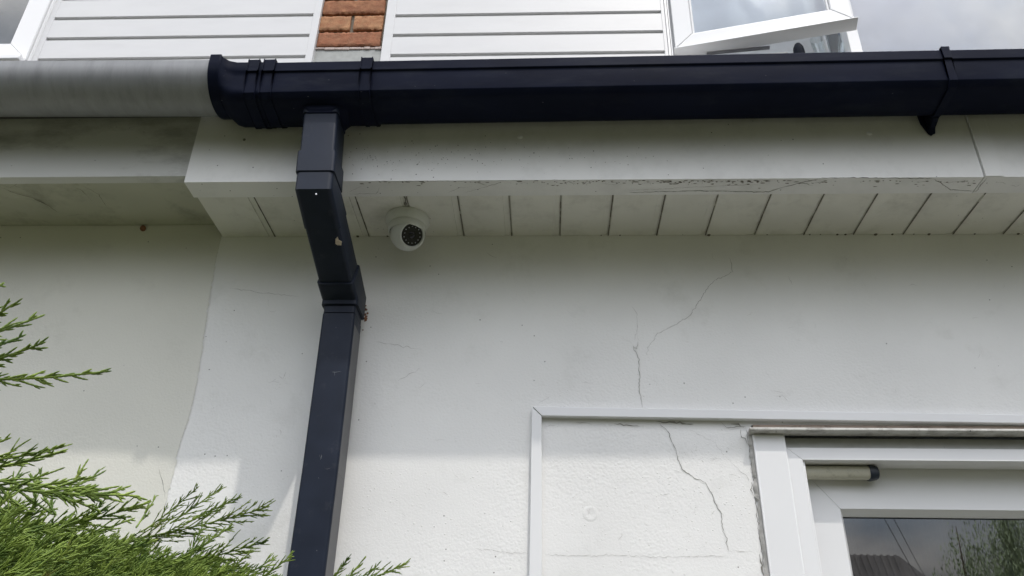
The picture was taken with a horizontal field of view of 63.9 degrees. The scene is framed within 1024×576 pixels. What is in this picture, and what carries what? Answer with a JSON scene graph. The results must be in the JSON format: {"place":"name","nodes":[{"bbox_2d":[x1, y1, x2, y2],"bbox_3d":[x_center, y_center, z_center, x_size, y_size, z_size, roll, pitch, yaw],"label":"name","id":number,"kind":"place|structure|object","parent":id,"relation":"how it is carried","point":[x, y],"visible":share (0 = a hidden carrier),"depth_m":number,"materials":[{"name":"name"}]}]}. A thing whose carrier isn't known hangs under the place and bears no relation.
{"place":"outdoors","nodes":[
{"label":"outdoors","id":0,"kind":"place"},
{"bbox_2d":[0,0,324,559],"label":"house","id":1,"kind":"structure","parent":0,"point":[99,269],"depth_m":1.67,"materials":[{"name":"paint"}]},
{"bbox_2d":[0,0,55,60],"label":"window","id":2,"kind":"structure","parent":1,"relation":"in","point":[25,41],"depth_m":2.85,"materials":[{"name":"white plastic"}]},
{"bbox_2d":[0,60,217,116],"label":"grey gutter","id":3,"kind":"object","parent":1,"relation":"attached to","point":[128,88],"visible":0.9,"depth_m":1.55,"materials":[{"name":"plastic"}]},
{"bbox_2d":[793,43,804,52],"bbox_3d":[0.986,-0.780,2.803,0.038,0.149,0.038,0,-29,2],"label":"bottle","id":4,"kind":"object","parent":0,"point":[798,48],"visible":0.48,"depth_m":2.81,"materials":[{"name":"plastic"}]},
{"bbox_2d":[838,0,1023,51],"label":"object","id":5,"kind":"object","parent":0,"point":[904,25],"depth_m":2.94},
{"label":"ground","id":6,"kind":"structure","parent":0,"visible":0},
{"bbox_2d":[0,282,410,575],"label":"conifer","id":7,"kind":"object","parent":6,"relation":"on","point":[24,551],"visible":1,"depth_m":0.92,"materials":[{"name":"green plant"}]},
{"bbox_2d":[156,0,1023,575],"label":"house","id":8,"kind":"structure","parent":6,"relation":"on","point":[820,264],"depth_m":1.57,"materials":[{"name":"white paint"}]},
{"bbox_2d":[287,108,365,575],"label":"downpipe","id":9,"kind":"object","parent":8,"relation":"attached to","point":[319,180],"visible":0.94,"depth_m":1.47,"materials":[{"name":"plastic"}]},
{"bbox_2d":[313,0,387,61],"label":"brick pier","id":10,"kind":"structure","parent":8,"relation":"on","point":[351,30],"depth_m":2.83,"materials":[{"name":"brick"}]},
{"bbox_2d":[386,196,429,250],"bbox_3d":[-0.220,-0.115,1.645,0.090,0.073,0.117,-16,-33,28],"label":"security camera","id":11,"kind":"object","parent":8,"relation":"attached to","point":[408,227],"visible":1,"depth_m":1.63,"materials":[{"name":"white plastic"}]},
{"bbox_2d":[401,224,421,245],"bbox_3d":[-0.199,-0.106,1.635,0.044,0.037,0.024,20,-34,-30],"label":"lens window","id":12,"kind":"structure","parent":11,"relation":"in","point":[411,235],"depth_m":1.63,"materials":[{"name":"black glass"}]},
{"bbox_2d":[529,408,541,575],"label":"trim strip","id":13,"kind":"object","parent":8,"relation":"attached to","point":[535,560],"depth_m":1.44,"materials":[{"name":"white plastic"}]},
{"bbox_2d":[207,46,1023,135],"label":"black gutter","id":14,"kind":"object","parent":8,"relation":"attached to","point":[928,88],"visible":0.99,"depth_m":1.52,"materials":[{"name":"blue plastic"}]},
{"bbox_2d":[663,0,862,54],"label":"window","id":15,"kind":"structure","parent":8,"relation":"in","point":[838,17],"depth_m":2.67,"materials":[{"name":"white plastic"}]},
{"bbox_2d":[691,0,841,54],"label":"window pane","id":16,"kind":"object","parent":15,"relation":"in","point":[708,15],"depth_m":3.11,"materials":[{"name":"clear glass"}]},
{"bbox_2d":[533,406,1023,424],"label":"trim strip","id":17,"kind":"object","parent":8,"relation":"attached to","point":[745,415],"depth_m":1.50,"materials":[{"name":"white plastic"}]},
{"bbox_2d":[805,465,1023,575],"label":"door","id":18,"kind":"structure","parent":8,"relation":"in","point":[837,493],"depth_m":1.47,"materials":[{"name":"white plastic"}]},
{"bbox_2d":[843,518,1023,575],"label":"glass pane","id":19,"kind":"object","parent":18,"relation":"in","point":[922,547],"depth_m":1.64,"materials":[{"name":"clear glass"}]}
]}

